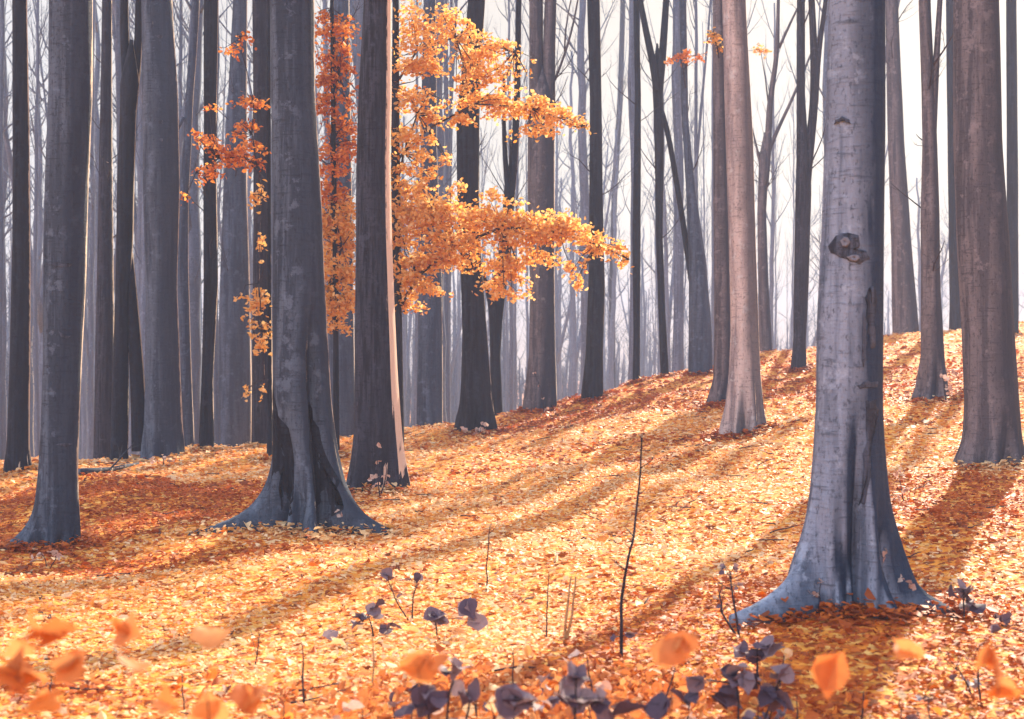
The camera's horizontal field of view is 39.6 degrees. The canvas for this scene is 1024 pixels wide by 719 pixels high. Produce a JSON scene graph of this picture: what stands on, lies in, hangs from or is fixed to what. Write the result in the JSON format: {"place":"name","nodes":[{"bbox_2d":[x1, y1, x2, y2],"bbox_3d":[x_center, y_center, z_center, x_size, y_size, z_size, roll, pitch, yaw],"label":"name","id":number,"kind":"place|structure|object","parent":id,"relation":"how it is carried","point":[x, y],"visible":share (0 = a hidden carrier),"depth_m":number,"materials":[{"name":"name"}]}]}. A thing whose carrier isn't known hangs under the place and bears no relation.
{"place":"outdoors","nodes":[
{"label":"outdoors","id":0,"kind":"place"},
{"bbox_2d":[0,321,1023,718],"bbox_3d":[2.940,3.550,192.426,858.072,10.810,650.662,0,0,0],"label":"ground","id":1,"kind":"structure","parent":0,"point":[712,521],"depth_m":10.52,"materials":[{"name":"orange plant"}]},
{"bbox_2d":[0,0,11,459],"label":"misty tree","id":2,"kind":"object","parent":1,"relation":"on","point":[2,27],"visible":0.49,"depth_m":27.99,"materials":[{"name":"wood"}]},
{"bbox_2d":[3,0,31,474],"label":"beech tree","id":3,"kind":"object","parent":1,"relation":"on","point":[18,454],"visible":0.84,"depth_m":20.38,"materials":[{"name":"black plant"}]},
{"bbox_2d":[2,0,45,459],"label":"misty tree","id":4,"kind":"object","parent":1,"relation":"on","point":[5,193],"visible":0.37,"depth_m":46.57,"materials":[{"name":"wood"}]},
{"bbox_2d":[10,0,48,456],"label":"misty tree","id":5,"kind":"object","parent":1,"relation":"on","point":[36,202],"visible":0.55,"depth_m":43.66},
{"bbox_2d":[0,642,61,718],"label":"leafy shoot","id":6,"kind":"object","parent":1,"relation":"on","point":[19,674],"visible":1,"depth_m":2.79,"materials":[{"name":"orange plant"}]},
{"bbox_2d":[2,610,77,718],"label":"leafy shoot","id":7,"kind":"object","parent":1,"relation":"on","point":[52,630],"visible":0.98,"depth_m":2.90,"materials":[{"name":"orange plant"}]},
{"bbox_2d":[6,58,88,455],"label":"misty tree","id":8,"kind":"object","parent":1,"relation":"on","point":[40,236],"visible":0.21,"depth_m":58.00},
{"bbox_2d":[5,0,92,550],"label":"beech tree","id":9,"kind":"object","parent":1,"relation":"on","point":[54,516],"visible":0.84,"depth_m":12.60,"materials":[{"name":"grey plant"}]},
{"bbox_2d":[3,0,114,428],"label":"misty tree","id":10,"kind":"object","parent":1,"relation":"on","point":[40,297],"visible":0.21,"depth_m":46.20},
{"bbox_2d":[27,0,98,459],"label":"misty tree","id":11,"kind":"object","parent":1,"relation":"on","point":[89,338],"visible":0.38,"depth_m":45.81,"materials":[{"name":"wood"}]},
{"bbox_2d":[81,59,114,458],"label":"misty tree","id":12,"kind":"object","parent":1,"relation":"on","point":[84,411],"visible":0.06,"depth_m":64.44,"materials":[{"name":"wood"}]},
{"bbox_2d":[49,649,151,718],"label":"leafy shoot","id":13,"kind":"object","parent":1,"relation":"on","point":[69,668],"visible":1,"depth_m":2.89,"materials":[{"name":"orange plant"}]},
{"bbox_2d":[90,0,141,459],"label":"beech tree","id":14,"kind":"object","parent":1,"relation":"on","point":[104,338],"visible":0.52,"depth_m":26.90,"materials":[{"name":"black plant"}]},
{"bbox_2d":[93,0,142,454],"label":"misty tree","id":15,"kind":"object","parent":1,"relation":"on","point":[137,213],"visible":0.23,"depth_m":40.85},
{"bbox_2d":[100,0,142,215],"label":"misty tree","id":16,"kind":"object","parent":1,"relation":"on","point":[118,50],"visible":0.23,"depth_m":27.43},
{"bbox_2d":[43,4,200,410],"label":"misty tree","id":17,"kind":"object","parent":1,"relation":"on","point":[97,119],"visible":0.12,"depth_m":51.10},
{"bbox_2d":[110,613,141,718],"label":"leafy shoot","id":18,"kind":"object","parent":1,"relation":"on","point":[128,630],"visible":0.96,"depth_m":3.00,"materials":[{"name":"orange plant"}]},
{"bbox_2d":[110,0,144,460],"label":"beech tree","id":19,"kind":"object","parent":1,"relation":"on","point":[127,351],"visible":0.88,"depth_m":23.86,"materials":[{"name":"black plant"}]},
{"bbox_2d":[113,1,182,454],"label":"misty tree","id":20,"kind":"object","parent":1,"relation":"on","point":[143,302],"visible":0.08,"depth_m":31.72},
{"bbox_2d":[112,9,203,455],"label":"misty tree","id":21,"kind":"object","parent":1,"relation":"on","point":[130,452],"visible":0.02,"depth_m":60.75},
{"bbox_2d":[140,0,184,459],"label":"beech tree","id":22,"kind":"object","parent":1,"relation":"on","point":[163,433],"visible":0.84,"depth_m":23.42,"materials":[{"name":"grey plant"}]},
{"bbox_2d":[114,0,232,201],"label":"misty tree","id":23,"kind":"object","parent":1,"relation":"on","point":[183,108],"visible":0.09,"depth_m":41.21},
{"bbox_2d":[112,0,247,443],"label":"misty tree","id":24,"kind":"object","parent":1,"relation":"on","point":[194,246],"visible":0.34,"depth_m":33.62,"materials":[{"name":"plant"}]},
{"bbox_2d":[172,0,189,375],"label":"misty tree","id":25,"kind":"object","parent":1,"relation":"on","point":[181,45],"visible":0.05,"depth_m":41.81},
{"bbox_2d":[177,0,199,447],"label":"beech tree","id":26,"kind":"object","parent":1,"relation":"on","point":[185,339],"visible":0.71,"depth_m":26.97,"materials":[{"name":"grey plant"}]},
{"bbox_2d":[180,0,221,448],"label":"beech tree","id":27,"kind":"object","parent":1,"relation":"on","point":[210,296],"visible":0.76,"depth_m":24.36,"materials":[{"name":"black plant"}]},
{"bbox_2d":[194,0,224,445],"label":"misty tree","id":28,"kind":"object","parent":1,"relation":"on","point":[216,404],"visible":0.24,"depth_m":28.17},
{"bbox_2d":[152,682,267,718],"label":"leafy shoot","id":29,"kind":"object","parent":1,"relation":"on","point":[245,698],"visible":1,"depth_m":3.19,"materials":[{"name":"orange plant"}]},
{"bbox_2d":[190,624,231,718],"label":"leafy shoot","id":30,"kind":"object","parent":1,"relation":"on","point":[206,636],"visible":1,"depth_m":3.19,"materials":[{"name":"orange plant"}]},
{"bbox_2d":[200,0,228,300],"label":"misty tree","id":31,"kind":"object","parent":1,"relation":"on","point":[220,188],"visible":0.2,"depth_m":48.56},
{"bbox_2d":[194,0,251,446],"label":"beech tree","id":32,"kind":"object","parent":1,"relation":"on","point":[235,366],"visible":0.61,"depth_m":32.76,"materials":[{"name":"grey plant"}]},
{"bbox_2d":[179,0,271,457],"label":"young beech","id":33,"kind":"object","parent":1,"relation":"on","point":[259,298],"visible":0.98,"depth_m":21.73,"materials":[{"name":"orange plant"}]},
{"bbox_2d":[199,26,252,362],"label":"misty tree","id":34,"kind":"object","parent":1,"relation":"on","point":[250,175],"visible":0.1,"depth_m":66.71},
{"bbox_2d":[219,0,272,361],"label":"misty tree","id":35,"kind":"object","parent":1,"relation":"on","point":[249,49],"visible":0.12,"depth_m":38.66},
{"bbox_2d":[251,0,272,444],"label":"beech tree","id":36,"kind":"object","parent":1,"relation":"on","point":[259,409],"visible":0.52,"depth_m":25.32,"materials":[{"name":"black plant"}]},
{"bbox_2d":[187,0,393,539],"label":"beech tree","id":37,"kind":"object","parent":1,"relation":"on","point":[305,486],"visible":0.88,"depth_m":12.66,"materials":[{"name":"grey plant"}]},
{"bbox_2d":[247,0,356,352],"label":"misty tree","id":38,"kind":"object","parent":1,"relation":"on","point":[324,2],"visible":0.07,"depth_m":52.27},
{"bbox_2d":[314,0,361,449],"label":"young beech","id":39,"kind":"object","parent":1,"relation":"on","point":[340,225],"visible":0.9,"depth_m":22.41,"materials":[{"name":"orange plant"}]},
{"bbox_2d":[315,0,363,436],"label":"beech tree","id":40,"kind":"object","parent":1,"relation":"on","point":[346,381],"visible":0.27,"depth_m":29.85,"materials":[{"name":"grey plant"}]},
{"bbox_2d":[322,598,401,640],"bbox_3d":[-0.883,1.543,8.391,0.479,0.273,0.135,0,0,0],"label":"violet plant","id":41,"kind":"object","parent":1,"relation":"on","point":[373,609],"visible":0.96,"depth_m":8.40,"materials":[{"name":"purple plant"}]},
{"bbox_2d":[346,0,410,492],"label":"beech tree","id":42,"kind":"object","parent":1,"relation":"on","point":[377,415],"visible":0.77,"depth_m":16.77,"materials":[{"name":"black plant"}]},
{"bbox_2d":[349,0,418,179],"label":"misty tree","id":43,"kind":"object","parent":1,"relation":"on","point":[356,39],"visible":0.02,"depth_m":31.05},
{"bbox_2d":[379,567,426,620],"bbox_3d":[-0.654,1.469,9.006,0.372,0.417,0.149,0,0,-10],"label":"violet plant","id":44,"kind":"object","parent":1,"relation":"on","point":[386,573],"visible":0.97,"depth_m":8.99,"materials":[{"name":"purple plant"}]},
{"bbox_2d":[391,113,420,426],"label":"misty tree","id":45,"kind":"object","parent":1,"relation":"on","point":[406,350],"visible":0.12,"depth_m":78.92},
{"bbox_2d":[405,0,423,425],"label":"misty tree","id":46,"kind":"object","parent":1,"relation":"on","point":[415,365],"visible":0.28,"depth_m":50.16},
{"bbox_2d":[417,0,442,425],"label":"beech tree","id":47,"kind":"object","parent":1,"relation":"on","point":[430,374],"visible":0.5,"depth_m":29.82,"materials":[{"name":"grey plant"}]},
{"bbox_2d":[398,624,465,718],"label":"leafy shoot","id":48,"kind":"object","parent":1,"relation":"on","point":[421,666],"visible":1,"depth_m":3.40,"materials":[{"name":"orange plant"}]},
{"bbox_2d":[404,0,467,422],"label":"misty tree","id":49,"kind":"object","parent":1,"relation":"on","point":[440,93],"visible":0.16,"depth_m":35.59,"materials":[{"name":"plant"}]},
{"bbox_2d":[393,657,480,718],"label":"violet plant","id":50,"kind":"object","parent":1,"relation":"on","point":[433,700],"visible":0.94,"depth_m":5.18,"materials":[{"name":"purple plant"}]},
{"bbox_2d":[448,0,457,355],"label":"misty tree","id":51,"kind":"object","parent":1,"relation":"on","point":[451,45],"visible":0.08,"depth_m":43.49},
{"bbox_2d":[443,0,463,422],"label":"misty tree","id":52,"kind":"object","parent":1,"relation":"on","point":[446,289],"visible":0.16,"depth_m":37.16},
{"bbox_2d":[423,596,487,639],"bbox_3d":[-0.329,1.523,8.294,0.379,0.273,0.141,0,0,-9],"label":"violet plant","id":53,"kind":"object","parent":1,"relation":"on","point":[434,616],"visible":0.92,"depth_m":8.28,"materials":[{"name":"purple plant"}]},
{"bbox_2d":[451,132,461,411],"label":"misty tree","id":54,"kind":"object","parent":1,"relation":"on","point":[458,359],"visible":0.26,"depth_m":91.89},
{"bbox_2d":[442,56,497,413],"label":"misty tree","id":55,"kind":"object","parent":1,"relation":"on","point":[452,362],"visible":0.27,"depth_m":81.89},
{"bbox_2d":[454,0,498,434],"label":"beech tree","id":56,"kind":"object","parent":1,"relation":"on","point":[475,408],"visible":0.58,"depth_m":26.00,"materials":[{"name":"black plant"}]},
{"bbox_2d":[479,0,527,415],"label":"beech tree","id":57,"kind":"object","parent":1,"relation":"on","point":[495,309],"visible":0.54,"depth_m":31.94,"materials":[{"name":"black plant"}]},
{"bbox_2d":[486,0,528,411],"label":"misty tree","id":58,"kind":"object","parent":1,"relation":"on","point":[511,345],"visible":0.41,"depth_m":52.33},
{"bbox_2d":[391,0,633,443],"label":"young beech","id":59,"kind":"object","parent":1,"relation":"on","point":[559,233],"visible":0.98,"depth_m":21.42,"materials":[{"name":"orange plant"}]},
{"bbox_2d":[4,130,1023,459],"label":"distant wood","id":60,"kind":"object","parent":1,"relation":"on","point":[646,352],"visible":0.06,"depth_m":122.76,"materials":[{"name":"grey plant"}]},
{"bbox_2d":[494,683,539,718],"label":"violet plant","id":61,"kind":"object","parent":1,"relation":"on","point":[513,700],"visible":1,"depth_m":4.80,"materials":[{"name":"purple plant"}]},
{"bbox_2d":[507,0,527,409],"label":"misty tree","id":62,"kind":"object","parent":1,"relation":"on","point":[515,337],"visible":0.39,"depth_m":59.44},
{"bbox_2d":[520,37,528,390],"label":"misty tree","id":63,"kind":"object","parent":1,"relation":"on","point":[527,333],"visible":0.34,"depth_m":69.17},
{"bbox_2d":[256,657,820,718],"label":"seedling cover","id":64,"kind":"object","parent":1,"relation":"on","point":[560,710],"visible":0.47,"depth_m":6.62,"materials":[{"name":"orange plant"}]},
{"bbox_2d":[522,0,581,410],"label":"beech tree","id":65,"kind":"object","parent":1,"relation":"on","point":[541,195],"visible":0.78,"depth_m":30.40,"materials":[{"name":"grey plant"}]},
{"bbox_2d":[555,164,578,400],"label":"misty tree","id":66,"kind":"object","parent":1,"relation":"on","point":[560,286],"visible":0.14,"depth_m":101.56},
{"bbox_2d":[563,576,575,644],"bbox_3d":[0.329,1.414,7.949,0.086,0.406,0.064,0,0,-31],"label":"dry stalk","id":67,"kind":"object","parent":1,"relation":"on","point":[566,632],"visible":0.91,"depth_m":7.94,"materials":[{"name":"brown plant"}]},
{"bbox_2d":[524,0,618,372],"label":"misty tree","id":68,"kind":"object","parent":1,"relation":"on","point":[583,204],"visible":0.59,"depth_m":48.25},
{"bbox_2d":[555,99,612,400],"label":"misty tree","id":69,"kind":"object","parent":1,"relation":"on","point":[558,350],"visible":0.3,"depth_m":88.91,"materials":[{"name":"wood"}]},
{"bbox_2d":[555,32,628,397],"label":"misty tree","id":70,"kind":"object","parent":1,"relation":"on","point":[575,342],"visible":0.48,"depth_m":78.55,"materials":[{"name":"plant"}]},
{"bbox_2d":[556,0,639,398],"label":"beech tree","id":71,"kind":"object","parent":1,"relation":"on","point":[592,384],"visible":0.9,"depth_m":30.77,"materials":[{"name":"black plant"}]},
{"bbox_2d":[571,0,628,389],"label":"misty tree","id":72,"kind":"object","parent":1,"relation":"on","point":[610,193],"visible":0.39,"depth_m":64.31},
{"bbox_2d":[575,100,630,390],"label":"misty tree","id":73,"kind":"object","parent":1,"relation":"on","point":[611,354],"visible":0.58,"depth_m":84.75,"materials":[{"name":"wood"}]},
{"bbox_2d":[553,659,672,718],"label":"violet plant","id":74,"kind":"object","parent":1,"relation":"on","point":[574,695],"visible":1,"depth_m":4.80,"materials":[{"name":"purple plant"}]},
{"bbox_2d":[606,0,624,387],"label":"beech tree","id":75,"kind":"object","parent":1,"relation":"on","point":[621,38],"visible":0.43,"depth_m":90.19,"materials":[{"name":"grey plant"}]},
{"bbox_2d":[607,424,658,656],"bbox_3d":[0.633,0.960,7.486,0.317,1.245,0.118,0,0,-19],"label":"sapling","id":76,"kind":"object","parent":1,"relation":"on","point":[627,635],"visible":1,"depth_m":7.46,"materials":[{"name":"brown plant"}]},
{"bbox_2d":[615,0,664,379],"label":"misty tree","id":77,"kind":"object","parent":1,"relation":"on","point":[631,105],"visible":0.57,"depth_m":40.13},
{"bbox_2d":[606,0,689,379],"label":"beech tree","id":78,"kind":"object","parent":1,"relation":"on","point":[636,241],"visible":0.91,"depth_m":34.73,"materials":[{"name":"grey plant"}]},
{"bbox_2d":[622,0,688,377],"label":"beech tree","id":79,"kind":"object","parent":1,"relation":"on","point":[656,60],"visible":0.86,"depth_m":35.15,"materials":[{"name":"grey plant"}]},
{"bbox_2d":[641,0,699,372],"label":"misty tree","id":80,"kind":"object","parent":1,"relation":"on","point":[668,304],"visible":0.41,"depth_m":65.28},
{"bbox_2d":[649,630,698,718],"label":"leafy shoot","id":81,"kind":"object","parent":1,"relation":"on","point":[672,648],"visible":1,"depth_m":3.40,"materials":[{"name":"orange plant"}]},
{"bbox_2d":[641,53,710,374],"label":"misty tree","id":82,"kind":"object","parent":1,"relation":"on","point":[655,281],"visible":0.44,"depth_m":79.58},
{"bbox_2d":[659,0,709,373],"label":"misty tree","id":83,"kind":"object","parent":1,"relation":"on","point":[678,344],"visible":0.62,"depth_m":41.33,"materials":[{"name":"plant"}]},
{"bbox_2d":[664,0,712,374],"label":"beech tree","id":84,"kind":"object","parent":1,"relation":"on","point":[700,358],"visible":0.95,"depth_m":34.90,"materials":[{"name":"grey plant"}]},
{"bbox_2d":[687,0,711,220],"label":"misty tree","id":85,"kind":"object","parent":1,"relation":"on","point":[697,131],"visible":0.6,"depth_m":44.25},
{"bbox_2d":[688,6,710,302],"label":"misty tree","id":86,"kind":"object","parent":1,"relation":"on","point":[703,215],"visible":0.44,"depth_m":78.31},
{"bbox_2d":[704,0,713,364],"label":"misty tree","id":87,"kind":"object","parent":1,"relation":"on","point":[712,256],"visible":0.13,"depth_m":57.93,"materials":[{"name":"plant"}]},
{"bbox_2d":[703,0,729,404],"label":"beech tree","id":88,"kind":"object","parent":1,"relation":"on","point":[718,390],"visible":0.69,"depth_m":26.24,"materials":[{"name":"grey plant"}]},
{"bbox_2d":[710,556,749,637],"bbox_3d":[1.198,1.321,7.933,0.258,0.516,0.233,0,0,0],"label":"sapling","id":89,"kind":"object","parent":1,"relation":"on","point":[722,572],"visible":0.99,"depth_m":7.93,"materials":[{"name":"purple plant"}]},
{"bbox_2d":[671,662,794,718],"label":"violet plant","id":90,"kind":"object","parent":1,"relation":"on","point":[773,697],"visible":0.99,"depth_m":5.59,"materials":[{"name":"purple plant"}]},
{"bbox_2d":[719,0,767,436],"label":"beech tree","id":91,"kind":"object","parent":1,"relation":"on","point":[744,407],"visible":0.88,"depth_m":20.90,"materials":[{"name":"brown plant"}]},
{"bbox_2d":[732,635,784,685],"bbox_3d":[1.204,1.485,6.961,0.262,0.269,0.175,0,0,0],"label":"violet plant","id":92,"kind":"object","parent":1,"relation":"on","point":[766,646],"visible":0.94,"depth_m":6.96,"materials":[{"name":"purple plant"}]},
{"bbox_2d":[752,1,794,349],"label":"misty tree","id":93,"kind":"object","parent":1,"relation":"on","point":[771,258],"visible":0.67,"depth_m":65.62,"materials":[{"name":"plant"}]},
{"bbox_2d":[769,110,787,348],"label":"misty tree","id":94,"kind":"object","parent":1,"relation":"on","point":[776,188],"visible":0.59,"depth_m":89.58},
{"bbox_2d":[748,0,827,351],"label":"beech tree","id":95,"kind":"object","parent":1,"relation":"on","point":[763,184],"visible":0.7,"depth_m":40.92,"materials":[{"name":"grey plant"}]},
{"bbox_2d":[782,65,808,349],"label":"misty tree","id":96,"kind":"object","parent":1,"relation":"on","point":[792,264],"visible":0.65,"depth_m":83.17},
{"bbox_2d":[790,0,827,371],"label":"beech tree","id":97,"kind":"object","parent":1,"relation":"on","point":[805,139],"visible":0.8,"depth_m":32.06,"materials":[{"name":"grey plant"}]},
{"bbox_2d":[729,0,965,627],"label":"beech tree","id":98,"kind":"object","parent":1,"relation":"on","point":[849,533],"visible":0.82,"depth_m":8.32,"materials":[{"name":"grey plant"}]},
{"bbox_2d":[805,0,899,246],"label":"misty tree","id":99,"kind":"object","parent":1,"relation":"on","point":[824,82],"visible":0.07,"depth_m":47.81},
{"bbox_2d":[811,638,925,718],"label":"leafy shoot","id":100,"kind":"object","parent":1,"relation":"on","point":[830,673],"visible":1,"depth_m":3.29,"materials":[{"name":"orange plant"}]},
{"bbox_2d":[886,0,918,333],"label":"beech tree","id":101,"kind":"object","parent":1,"relation":"on","point":[904,311],"visible":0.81,"depth_m":43.34,"materials":[{"name":"grey plant"}]},
{"bbox_2d":[891,0,954,400],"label":"beech tree","id":102,"kind":"object","parent":1,"relation":"on","point":[929,380],"visible":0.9,"depth_m":23.60,"materials":[{"name":"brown plant"}]},
{"bbox_2d":[910,178,948,331],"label":"misty tree","id":103,"kind":"object","parent":1,"relation":"on","point":[919,256],"visible":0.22,"depth_m":101.25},
{"bbox_2d":[946,0,960,329],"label":"beech tree","id":104,"kind":"object","parent":1,"relation":"on","point":[954,315],"visible":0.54,"depth_m":44.97,"materials":[{"name":"grey plant"}]},
{"bbox_2d":[931,624,1002,699],"bbox_3d":[2.130,1.439,6.703,0.357,0.383,0.135,0,0,11],"label":"sapling","id":105,"kind":"object","parent":1,"relation":"on","point":[993,628],"visible":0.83,"depth_m":6.70,"materials":[{"name":"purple plant"}]},
{"bbox_2d":[948,578,1011,626],"bbox_3d":[2.695,1.404,8.195,0.369,0.289,0.168,0,0,0],"label":"violet plant","id":106,"kind":"object","parent":1,"relation":"on","point":[963,591],"visible":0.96,"depth_m":8.19,"materials":[{"name":"purple plant"}]},
{"bbox_2d":[953,0,1023,469],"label":"beech tree","id":107,"kind":"object","parent":1,"relation":"on","point":[992,430],"visible":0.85,"depth_m":15.88,"materials":[{"name":"brown plant"}]},
{"bbox_2d":[974,640,1023,718],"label":"leafy shoot","id":108,"kind":"object","parent":1,"relation":"on","point":[1003,687],"visible":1,"depth_m":3.10,"materials":[{"name":"orange plant"}]},
{"bbox_2d":[1006,0,1018,332],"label":"beech tree","id":109,"kind":"object","parent":1,"relation":"on","point":[1012,108],"visible":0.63,"depth_m":39.80,"materials":[{"name":"grey plant"}]},
{"bbox_2d":[5,0,1023,381],"label":"sky","id":110,"kind":"structure","parent":0,"point":[909,33],"materials":[{"name":"white"}]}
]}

